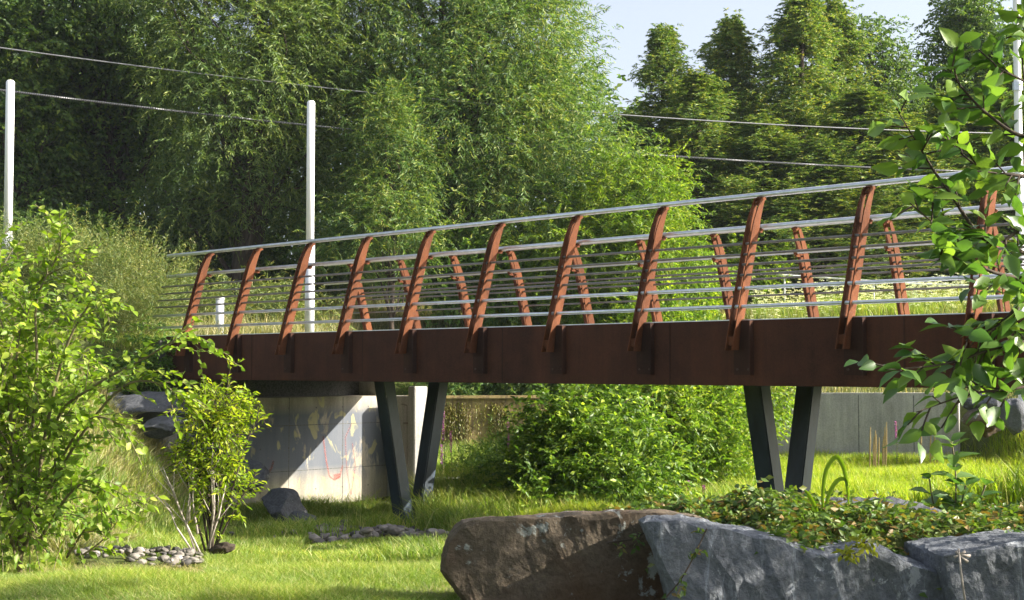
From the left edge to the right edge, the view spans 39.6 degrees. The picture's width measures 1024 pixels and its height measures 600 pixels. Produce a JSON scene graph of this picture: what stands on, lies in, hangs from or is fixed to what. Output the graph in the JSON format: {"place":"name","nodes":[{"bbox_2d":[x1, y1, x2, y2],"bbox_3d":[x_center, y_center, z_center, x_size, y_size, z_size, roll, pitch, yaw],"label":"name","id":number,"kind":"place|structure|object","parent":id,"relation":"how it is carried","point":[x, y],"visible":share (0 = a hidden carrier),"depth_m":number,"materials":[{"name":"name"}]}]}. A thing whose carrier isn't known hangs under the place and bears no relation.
{"place":"outdoors","nodes":[
{"label":"outdoors","id":0,"kind":"place"},
{"bbox_2d":[0,47,992,133],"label":"cable","id":1,"kind":"object","parent":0,"point":[460,101],"visible":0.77,"depth_m":37.12,"materials":[{"name":"metal"}]},
{"bbox_2d":[0,89,1014,172],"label":"cable","id":2,"kind":"object","parent":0,"point":[153,108],"visible":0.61,"depth_m":36.33,"materials":[{"name":"metal"}]},
{"bbox_2d":[1,310,1023,569],"bbox_3d":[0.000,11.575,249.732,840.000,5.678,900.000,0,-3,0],"label":"ground","id":3,"kind":"structure","parent":0,"point":[899,542],"depth_m":23.97,"materials":[{"name":"soil"}]},
{"bbox_2d":[1,80,14,320],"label":"lamp pole","id":4,"kind":"object","parent":3,"relation":"on","point":[9,146],"visible":0.59,"depth_m":26.60,"materials":[{"name":"grey metal"}]},
{"bbox_2d":[0,0,121,240],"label":"broadleaf tree","id":5,"kind":"object","parent":3,"relation":"on","point":[30,176],"visible":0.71,"depth_m":38.62,"materials":[{"name":"green plant"}]},
{"bbox_2d":[0,191,151,317],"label":"shrub","id":6,"kind":"object","parent":3,"relation":"on","point":[51,208],"visible":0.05,"depth_m":35.87,"materials":[{"name":"green plant"}]},
{"bbox_2d":[0,325,198,556],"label":"bank grass","id":7,"kind":"structure","parent":3,"relation":"on","point":[153,443],"depth_m":18.25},
{"bbox_2d":[141,415,191,438],"bbox_3d":[-5.248,1.919,21.530,0.747,0.359,0.657,0,-3,0],"label":"boulder","id":8,"kind":"object","parent":7,"relation":"on","point":[159,427],"visible":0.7,"depth_m":21.32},
{"bbox_2d":[0,203,221,345],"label":"shrub","id":9,"kind":"object","parent":3,"relation":"on","point":[135,296],"visible":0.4,"depth_m":25.22,"materials":[{"name":"green plant"}]},
{"bbox_2d":[105,389,123,396],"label":"boulder","id":10,"kind":"object","parent":3,"relation":"on","point":[119,394],"visible":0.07,"depth_m":23.22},
{"bbox_2d":[0,0,229,246],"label":"broadleaf tree","id":11,"kind":"object","parent":3,"relation":"on","point":[121,142],"visible":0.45,"depth_m":40.45,"materials":[{"name":"green plant"}]},
{"bbox_2d":[66,494,170,559],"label":"shrub","id":12,"kind":"object","parent":3,"relation":"on","point":[129,518],"visible":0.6,"depth_m":11.86,"materials":[{"name":"green plant"}]},
{"bbox_2d":[0,201,244,574],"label":"shrub","id":13,"kind":"object","parent":3,"relation":"on","point":[22,486],"visible":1,"depth_m":11.00,"materials":[{"name":"green plant"}]},
{"bbox_2d":[125,548,132,555],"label":"river stone","id":14,"kind":"object","parent":3,"relation":"on","point":[128,551],"visible":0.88,"depth_m":12.29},
{"bbox_2d":[124,557,134,562],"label":"river stone","id":15,"kind":"object","parent":3,"relation":"on","point":[129,559],"visible":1,"depth_m":11.82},
{"bbox_2d":[129,553,139,558],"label":"river stone","id":16,"kind":"object","parent":3,"relation":"on","point":[132,555],"visible":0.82,"depth_m":12.02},
{"bbox_2d":[136,559,146,564],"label":"river stone","id":17,"kind":"object","parent":3,"relation":"on","point":[142,561],"visible":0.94,"depth_m":11.76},
{"bbox_2d":[85,308,199,395],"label":"shrub","id":18,"kind":"object","parent":3,"relation":"on","point":[167,360],"visible":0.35,"depth_m":23.78,"materials":[{"name":"green plant"}]},
{"bbox_2d":[22,156,272,305],"bbox_3d":[-10.207,-1.536,40.202,6.878,5.088,5.190,0,-3,0],"label":"shrub","id":19,"kind":"object","parent":3,"relation":"on","point":[118,193],"visible":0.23,"depth_m":39.24,"materials":[{"name":"green plant"}]},
{"bbox_2d":[111,391,191,423],"bbox_3d":[-5.746,1.710,22.522,1.516,0.521,1.090,0,-3,0],"label":"boulder","id":20,"kind":"object","parent":3,"relation":"on","point":[132,402],"visible":0.48,"depth_m":22.18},
{"bbox_2d":[179,559,191,565],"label":"river stone","id":21,"kind":"object","parent":3,"relation":"on","point":[186,562],"visible":0.84,"depth_m":11.91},
{"bbox_2d":[185,549,194,556],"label":"river stone","id":22,"kind":"object","parent":3,"relation":"on","point":[192,551],"visible":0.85,"depth_m":12.64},
{"bbox_2d":[150,448,230,551],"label":"dead branch","id":23,"kind":"object","parent":3,"relation":"on","point":[187,520],"visible":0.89,"depth_m":12.72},
{"bbox_2d":[127,255,268,326],"bbox_3d":[-7.440,0.292,31.708,4.149,2.639,3.112,0,-3,9],"label":"shrub","id":24,"kind":"object","parent":3,"relation":"on","point":[210,294],"visible":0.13,"depth_m":31.40,"materials":[{"name":"green plant"}]},
{"bbox_2d":[157,355,271,553],"bbox_3d":[-2.710,1.527,12.907,0.967,2.055,0.958,-1,-3,28],"label":"sapling","id":25,"kind":"object","parent":3,"relation":"on","point":[220,419],"visible":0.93,"depth_m":12.84,"materials":[{"name":"green plant"}]},
{"bbox_2d":[215,298,224,333],"bbox_3d":[-5.551,0.426,27.010,0.174,0.946,0.174,0,-3,0],"label":"bollard","id":26,"kind":"object","parent":3,"relation":"on","point":[219,308],"visible":0.53,"depth_m":26.95,"materials":[{"name":"grey metal"}]},
{"bbox_2d":[209,542,234,553],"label":"stone","id":27,"kind":"object","parent":3,"relation":"on","point":[226,547],"visible":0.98,"depth_m":12.56,"materials":[{"name":"grey stone"}]},
{"bbox_2d":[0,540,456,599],"bbox_3d":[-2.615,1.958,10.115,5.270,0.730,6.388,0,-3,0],"label":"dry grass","id":28,"kind":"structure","parent":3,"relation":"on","point":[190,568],"depth_m":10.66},
{"bbox_2d":[0,533,460,599],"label":"lawn grass","id":29,"kind":"structure","parent":3,"relation":"on","point":[271,578],"depth_m":9.57,"materials":[{"name":"plant"}]},
{"bbox_2d":[232,459,268,494],"bbox_3d":[-4.075,2.763,22.192,0.577,0.552,0.450,0,-3,0],"label":"boulder","id":30,"kind":"object","parent":3,"relation":"on","point":[263,474],"visible":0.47,"depth_m":22.11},
{"bbox_2d":[74,0,441,308],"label":"willow tree","id":31,"kind":"object","parent":3,"relation":"on","point":[269,152],"visible":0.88,"depth_m":37.22,"materials":[{"name":"green plant"}]},
{"bbox_2d":[145,167,385,307],"bbox_3d":[-6.982,-1.561,40.464,7.582,5.407,5.408,0,-3,0],"label":"shrub","id":32,"kind":"object","parent":3,"relation":"on","point":[277,252],"visible":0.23,"depth_m":39.60,"materials":[{"name":"green plant"}]},
{"bbox_2d":[176,261,355,330],"bbox_3d":[-5.629,0.574,32.561,4.634,2.945,3.198,0,-3,0],"label":"shrub","id":33,"kind":"object","parent":3,"relation":"on","point":[299,314],"visible":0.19,"depth_m":32.27,"materials":[{"name":"green plant"}]},
{"bbox_2d":[151,340,386,508],"bbox_3d":[-4.302,2.414,25.349,0.970,3.340,4.932,-3,-4,45],"label":"abutment","id":34,"kind":"object","parent":3,"relation":"on","point":[321,438],"visible":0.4,"depth_m":25.58,"materials":[{"name":"concrete"}]},
{"bbox_2d":[261,487,307,522],"bbox_3d":[-3.485,3.131,21.486,0.665,0.599,0.656,-2,-3,37],"label":"boulder","id":35,"kind":"object","parent":3,"relation":"on","point":[285,502],"visible":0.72,"depth_m":21.30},
{"bbox_2d":[287,511,316,521],"bbox_3d":[-3.060,3.212,20.843,0.364,0.252,0.424,-2,-3,38],"label":"boulder","id":36,"kind":"object","parent":3,"relation":"on","point":[300,514],"visible":0.41,"depth_m":20.76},
{"bbox_2d":[305,100,314,331],"bbox_3d":[-4.060,-1.497,28.603,0.195,5.049,0.195,0,-3,0],"label":"lamp pole","id":37,"kind":"object","parent":3,"relation":"on","point":[309,314],"visible":0.62,"depth_m":28.56,"materials":[{"name":"grey metal"}]},
{"bbox_2d":[308,534,319,540],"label":"river stone","id":38,"kind":"object","parent":3,"relation":"on","point":[312,537],"visible":0.66,"depth_m":16.82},
{"bbox_2d":[314,538,326,543],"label":"river stone","id":39,"kind":"object","parent":3,"relation":"on","point":[319,540],"visible":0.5,"depth_m":16.47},
{"bbox_2d":[31,328,637,565],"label":"rough grass","id":40,"kind":"structure","parent":3,"relation":"on","point":[248,538],"depth_m":17.91,"materials":[{"name":"plant"}]},
{"bbox_2d":[360,527,373,534],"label":"river stone","id":41,"kind":"object","parent":3,"relation":"on","point":[365,530],"visible":1,"depth_m":16.58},
{"bbox_2d":[301,225,439,311],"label":"shrub","id":42,"kind":"object","parent":3,"relation":"on","point":[372,285],"visible":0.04,"depth_m":41.14,"materials":[{"name":"green plant"}]},
{"bbox_2d":[279,65,466,329],"bbox_3d":[-3.412,-1.947,35.614,4.634,8.043,3.752,0,-3,0],"label":"willow tree","id":43,"kind":"object","parent":3,"relation":"on","point":[366,219],"visible":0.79,"depth_m":35.33,"materials":[{"name":"green plant"}]},
{"bbox_2d":[371,531,378,537],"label":"river stone","id":44,"kind":"object","parent":3,"relation":"on","point":[375,534],"visible":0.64,"depth_m":17.08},
{"bbox_2d":[387,524,397,534],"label":"river stone","id":45,"kind":"object","parent":3,"relation":"on","point":[391,527],"visible":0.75,"depth_m":16.83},
{"bbox_2d":[389,527,400,535],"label":"river stone","id":46,"kind":"object","parent":3,"relation":"on","point":[394,531],"visible":1,"depth_m":16.70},
{"bbox_2d":[387,386,426,498],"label":"wing wall","id":47,"kind":"structure","parent":3,"relation":"on","point":[411,407],"depth_m":26.18,"materials":[{"name":"concrete"}]},
{"bbox_2d":[427,528,438,533],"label":"river stone","id":48,"kind":"object","parent":3,"relation":"on","point":[431,530],"visible":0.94,"depth_m":16.46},
{"bbox_2d":[396,382,479,395],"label":"shrub","id":49,"kind":"object","parent":3,"relation":"on","point":[451,390],"visible":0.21,"depth_m":33.87,"materials":[{"name":"green plant"}]},
{"bbox_2d":[433,529,445,537],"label":"river stone","id":50,"kind":"object","parent":3,"relation":"on","point":[441,531],"visible":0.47,"depth_m":16.65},
{"bbox_2d":[439,444,443,475],"bbox_3d":[-1.309,3.187,26.479,0.171,1.010,0.173,0,-3,0],"label":"loosestrife","id":51,"kind":"object","parent":3,"relation":"on","point":[441,457],"visible":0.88,"depth_m":26.48,"materials":[{"name":"plant"}]},
{"bbox_2d":[440,411,447,466],"bbox_3d":[-1.294,2.861,26.897,0.171,1.612,0.168,0,-3,0],"label":"loosestrife","id":52,"kind":"object","parent":3,"relation":"on","point":[443,427],"visible":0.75,"depth_m":26.90,"materials":[{"name":"purple plant"}]},
{"bbox_2d":[447,431,452,469],"bbox_3d":[-1.175,3.087,27.285,0.172,1.160,0.172,0,-3,0],"label":"loosestrife","id":53,"kind":"object","parent":3,"relation":"on","point":[450,448],"visible":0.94,"depth_m":27.29,"materials":[{"name":"purple plant"}]},
{"bbox_2d":[218,0,711,319],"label":"willow tree","id":54,"kind":"object","parent":3,"relation":"on","point":[478,169],"visible":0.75,"depth_m":37.30,"materials":[{"name":"green plant"}]},
{"bbox_2d":[370,210,576,327],"bbox_3d":[-1.014,-0.431,36.987,5.238,3.811,3.608,1,-3,-19],"label":"shrub","id":55,"kind":"object","parent":3,"relation":"on","point":[475,258],"visible":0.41,"depth_m":36.56,"materials":[{"name":"green plant"}]},
{"bbox_2d":[438,402,539,475],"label":"plant","id":56,"kind":"object","parent":3,"relation":"on","point":[472,456],"visible":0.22,"depth_m":27.59,"materials":[{"name":"green plant"}]},
{"bbox_2d":[446,443,562,495],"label":"shrub","id":57,"kind":"object","parent":3,"relation":"on","point":[487,472],"visible":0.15,"depth_m":24.16,"materials":[{"name":"green plant"}]},
{"bbox_2d":[4,6,1012,296],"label":"wood","id":58,"kind":"object","parent":3,"relation":"on","point":[612,90],"visible":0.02,"depth_m":59.11,"materials":[{"name":"green plant"}]},
{"bbox_2d":[12,285,1017,398],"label":"meadow grass","id":59,"kind":"structure","parent":3,"relation":"on","point":[254,329],"depth_m":36.62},
{"bbox_2d":[447,382,600,394],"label":"shrub","id":60,"kind":"object","parent":3,"relation":"on","point":[508,388],"visible":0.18,"depth_m":34.19,"materials":[{"name":"green plant"}]},
{"bbox_2d":[462,274,596,326],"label":"shrub","id":61,"kind":"object","parent":3,"relation":"on","point":[535,321],"visible":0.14,"depth_m":37.45,"materials":[{"name":"green plant"}]},
{"bbox_2d":[440,509,704,599],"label":"rock","id":62,"kind":"object","parent":3,"relation":"on","point":[568,555],"visible":0.82,"depth_m":8.48,"materials":[{"name":"stone"}]},
{"bbox_2d":[607,532,644,556],"bbox_3d":[0.727,1.396,8.267,0.345,0.187,0.095,1,-3,-15],"label":"creeper strand","id":63,"kind":"object","parent":62,"relation":"attached to","point":[633,538],"visible":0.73,"depth_m":8.27,"materials":[{"name":"green plant"}]},
{"bbox_2d":[396,395,750,449],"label":"weir wall","id":64,"kind":"structure","parent":3,"relation":"on","point":[466,417],"depth_m":33.40,"materials":[{"name":"concrete"}]},
{"bbox_2d":[460,383,711,508],"bbox_3d":[1.165,2.429,23.436,4.047,3.586,3.572,0,-3,0],"label":"shrub","id":65,"kind":"object","parent":3,"relation":"on","point":[558,452],"visible":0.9,"depth_m":22.92,"materials":[{"name":"green plant"}]},
{"bbox_2d":[150,165,1023,525],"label":"footbridge","id":66,"kind":"object","parent":3,"relation":"on","point":[810,355],"visible":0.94,"depth_m":17.92,"materials":[{"name":"metal"}]},
{"bbox_2d":[398,436,782,525],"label":"river bed grass","id":67,"kind":"structure","parent":3,"relation":"on","point":[443,481],"depth_m":23.58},
{"bbox_2d":[459,125,735,324],"bbox_3d":[2.235,-1.253,36.618,7.455,6.380,4.836,0,-3,0],"label":"shrub","id":68,"kind":"object","parent":3,"relation":"on","point":[633,222],"visible":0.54,"depth_m":36.17,"materials":[{"name":"green plant"}]},
{"bbox_2d":[539,255,672,324],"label":"shrub","id":69,"kind":"object","parent":3,"relation":"on","point":[568,318],"visible":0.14,"depth_m":36.67,"materials":[{"name":"green plant"}]},
{"bbox_2d":[557,109,709,269],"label":"cedar tree","id":70,"kind":"object","parent":3,"relation":"on","point":[640,122],"visible":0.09,"depth_m":45.85,"materials":[{"name":"green plant"}]},
{"bbox_2d":[590,22,742,263],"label":"cedar tree","id":71,"kind":"object","parent":3,"relation":"on","point":[664,48],"visible":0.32,"depth_m":46.92,"materials":[{"name":"green plant"}]},
{"bbox_2d":[577,276,785,488],"bbox_3d":[3.071,1.914,26.403,4.104,4.979,4.004,0,-3,0],"label":"shrub","id":72,"kind":"object","parent":3,"relation":"on","point":[690,406],"visible":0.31,"depth_m":25.82,"materials":[{"name":"green plant"}]},
{"bbox_2d":[650,224,737,320],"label":"shrub","id":73,"kind":"object","parent":3,"relation":"on","point":[718,301],"visible":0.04,"depth_m":37.58,"materials":[{"name":"green plant"}]},
{"bbox_2d":[620,62,818,292],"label":"cedar tree","id":74,"kind":"object","parent":3,"relation":"on","point":[700,101],"visible":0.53,"depth_m":44.73,"materials":[{"name":"green plant"}]},
{"bbox_2d":[687,7,793,237],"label":"cedar tree","id":75,"kind":"object","parent":3,"relation":"on","point":[729,39],"visible":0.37,"depth_m":47.97,"materials":[{"name":"green plant"}]},
{"bbox_2d":[704,386,795,465],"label":"shrub","id":76,"kind":"object","parent":3,"relation":"on","point":[786,418],"visible":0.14,"depth_m":29.60,"materials":[{"name":"green plant"}]},
{"bbox_2d":[719,231,798,308],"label":"shrub","id":77,"kind":"object","parent":3,"relation":"on","point":[766,266],"visible":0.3,"depth_m":41.54,"materials":[{"name":"green plant"}]},
{"bbox_2d":[509,398,1023,515],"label":"field grass","id":78,"kind":"structure","parent":3,"relation":"on","point":[902,476],"depth_m":28.01,"materials":[{"name":"plant"}]},
{"bbox_2d":[1000,398,1023,435],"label":"boulder","id":79,"kind":"object","parent":78,"relation":"on","point":[1014,423],"visible":0.84,"depth_m":30.52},
{"bbox_2d":[686,109,880,299],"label":"cedar tree","id":80,"kind":"object","parent":3,"relation":"on","point":[766,142],"visible":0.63,"depth_m":43.48,"materials":[{"name":"green plant"}]},
{"bbox_2d":[638,514,942,599],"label":"rock","id":81,"kind":"object","parent":3,"relation":"on","point":[731,566],"visible":0.84,"depth_m":7.83,"materials":[{"name":"stone"}]},
{"bbox_2d":[666,527,707,598],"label":"creeper strand","id":82,"kind":"object","parent":81,"relation":"hanging from","point":[693,556],"visible":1,"depth_m":7.61,"materials":[{"name":"green plant"}]},
{"bbox_2d":[598,475,1023,597],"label":"creeper cover","id":83,"kind":"object","parent":81,"relation":"on","point":[755,508],"visible":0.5,"depth_m":8.72,"materials":[{"name":"green plant"}]},
{"bbox_2d":[804,455,848,513],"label":"reed plant","id":84,"kind":"object","parent":83,"relation":"on","point":[832,459],"visible":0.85,"depth_m":8.86,"materials":[{"name":"green plant"}]},
{"bbox_2d":[830,533,882,564],"bbox_3d":[1.863,1.335,7.657,0.362,0.171,0.143,2,-4,-40],"label":"creeper strand","id":85,"kind":"object","parent":81,"relation":"hanging from","point":[862,545],"visible":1,"depth_m":7.64,"materials":[{"name":"green plant"}]},
{"bbox_2d":[719,0,893,297],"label":"cedar tree","id":86,"kind":"object","parent":3,"relation":"on","point":[799,29],"visible":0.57,"depth_m":46.81,"materials":[{"name":"green plant"}]},
{"bbox_2d":[723,135,929,297],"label":"cedar tree","id":87,"kind":"object","parent":3,"relation":"on","point":[825,147],"visible":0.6,"depth_m":43.01,"materials":[{"name":"green plant"}]},
{"bbox_2d":[792,0,898,295],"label":"cedar tree","id":88,"kind":"object","parent":3,"relation":"on","point":[836,9],"visible":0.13,"depth_m":49.93,"materials":[{"name":"green plant"}]},
{"bbox_2d":[740,84,954,295],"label":"cedar tree","id":89,"kind":"object","parent":3,"relation":"on","point":[864,104],"visible":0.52,"depth_m":44.15,"materials":[{"name":"green plant"}]},
{"bbox_2d":[732,274,993,301],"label":"handrail fence","id":90,"kind":"object","parent":3,"relation":"on","point":[873,284],"visible":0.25,"depth_m":40.87,"materials":[{"name":"metal"}]},
{"bbox_2d":[771,393,959,457],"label":"retaining wall","id":91,"kind":"structure","parent":3,"relation":"on","point":[846,421],"depth_m":33.02,"materials":[{"name":"concrete"}]},
{"bbox_2d":[750,271,1001,318],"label":"white flowers","id":92,"kind":"object","parent":3,"relation":"on","point":[892,293],"visible":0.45,"depth_m":38.96,"materials":[{"name":"green plant"}]},
{"bbox_2d":[815,4,939,288],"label":"broadleaf tree","id":93,"kind":"object","parent":3,"relation":"on","point":[897,82],"visible":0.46,"depth_m":51.91,"materials":[{"name":"green plant"}]},
{"bbox_2d":[869,422,886,468],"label":"seed spikes","id":94,"kind":"object","parent":3,"relation":"on","point":[884,455],"visible":0.79,"depth_m":30.87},
{"bbox_2d":[745,281,1015,318],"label":"flower stalks","id":95,"kind":"object","parent":3,"relation":"on","point":[932,308],"visible":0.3,"depth_m":38.28,"materials":[{"name":"green plant"}]},
{"bbox_2d":[825,496,952,515],"bbox_3d":[2.482,1.514,9.793,0.875,0.356,0.962,0,-3,0],"label":"rock","id":96,"kind":"object","parent":3,"relation":"on","point":[902,501],"visible":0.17,"depth_m":9.51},
{"bbox_2d":[892,421,898,462],"bbox_3d":[8.343,3.235,30.881,0.168,1.213,0.173,0,-3,0],"label":"loosestrife","id":97,"kind":"object","parent":3,"relation":"on","point":[895,438],"visible":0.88,"depth_m":30.89,"materials":[{"name":"plant"}]},
{"bbox_2d":[795,108,1013,295],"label":"cedar tree","id":98,"kind":"object","parent":3,"relation":"on","point":[931,147],"visible":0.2,"depth_m":44.24,"materials":[{"name":"green plant"}]},
{"bbox_2d":[919,435,937,463],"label":"seed spikes","id":99,"kind":"object","parent":3,"relation":"on","point":[930,453],"visible":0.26,"depth_m":30.87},
{"bbox_2d":[844,0,1023,463],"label":"tree","id":100,"kind":"object","parent":3,"relation":"on","point":[953,252],"visible":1,"depth_m":5.29,"materials":[{"name":"green plant"}]},
{"bbox_2d":[876,85,1023,291],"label":"cedar tree","id":101,"kind":"object","parent":3,"relation":"on","point":[937,113],"visible":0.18,"depth_m":45.35,"materials":[{"name":"green plant"}]},
{"bbox_2d":[909,432,1001,510],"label":"milkweed plant","id":102,"kind":"object","parent":3,"relation":"on","point":[955,466],"visible":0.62,"depth_m":10.15,"materials":[{"name":"green plant"}]},
{"bbox_2d":[896,0,1023,167],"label":"broadleaf tree","id":103,"kind":"object","parent":3,"relation":"on","point":[971,15],"visible":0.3,"depth_m":53.76,"materials":[{"name":"green plant"}]},
{"bbox_2d":[954,549,970,599],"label":"dry stalk","id":104,"kind":"object","parent":3,"relation":"on","point":[960,555],"visible":1,"depth_m":7.24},
{"bbox_2d":[904,529,1023,599],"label":"rock","id":105,"kind":"object","parent":3,"relation":"on","point":[993,568],"visible":0.81,"depth_m":7.68,"materials":[{"name":"stone"}]},
{"bbox_2d":[912,68,1023,289],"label":"cedar tree","id":106,"kind":"object","parent":3,"relation":"on","point":[1008,93],"visible":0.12,"depth_m":45.69,"materials":[{"name":"green plant"}]},
{"bbox_2d":[961,408,1004,437],"bbox_3d":[10.327,2.700,31.229,0.897,0.666,0.728,2,-4,-39],"label":"boulder","id":107,"kind":"object","parent":3,"relation":"on","point":[990,431],"visible":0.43,"depth_m":31.06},
{"bbox_2d":[963,393,1000,410],"bbox_3d":[10.391,2.268,31.405,0.696,0.490,0.822,2,-4,-42],"label":"boulder","id":108,"kind":"object","parent":107,"relation":"on","point":[968,405],"visible":0.41,"depth_m":31.16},
{"bbox_2d":[995,70,1023,234],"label":"cedar tree","id":109,"kind":"object","parent":3,"relation":"on","point":[1001,198],"visible":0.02,"depth_m":45.69,"materials":[{"name":"green plant"}]},
{"bbox_2d":[1012,0,1023,401],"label":"utility pole","id":110,"kind":"object","parent":3,"relation":"on","point":[1017,88],"visible":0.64,"depth_m":31.17,"materials":[{"name":"metal"}]},
{"bbox_2d":[1,0,1023,289],"label":"sky","id":111,"kind":"structure","parent":0,"point":[698,17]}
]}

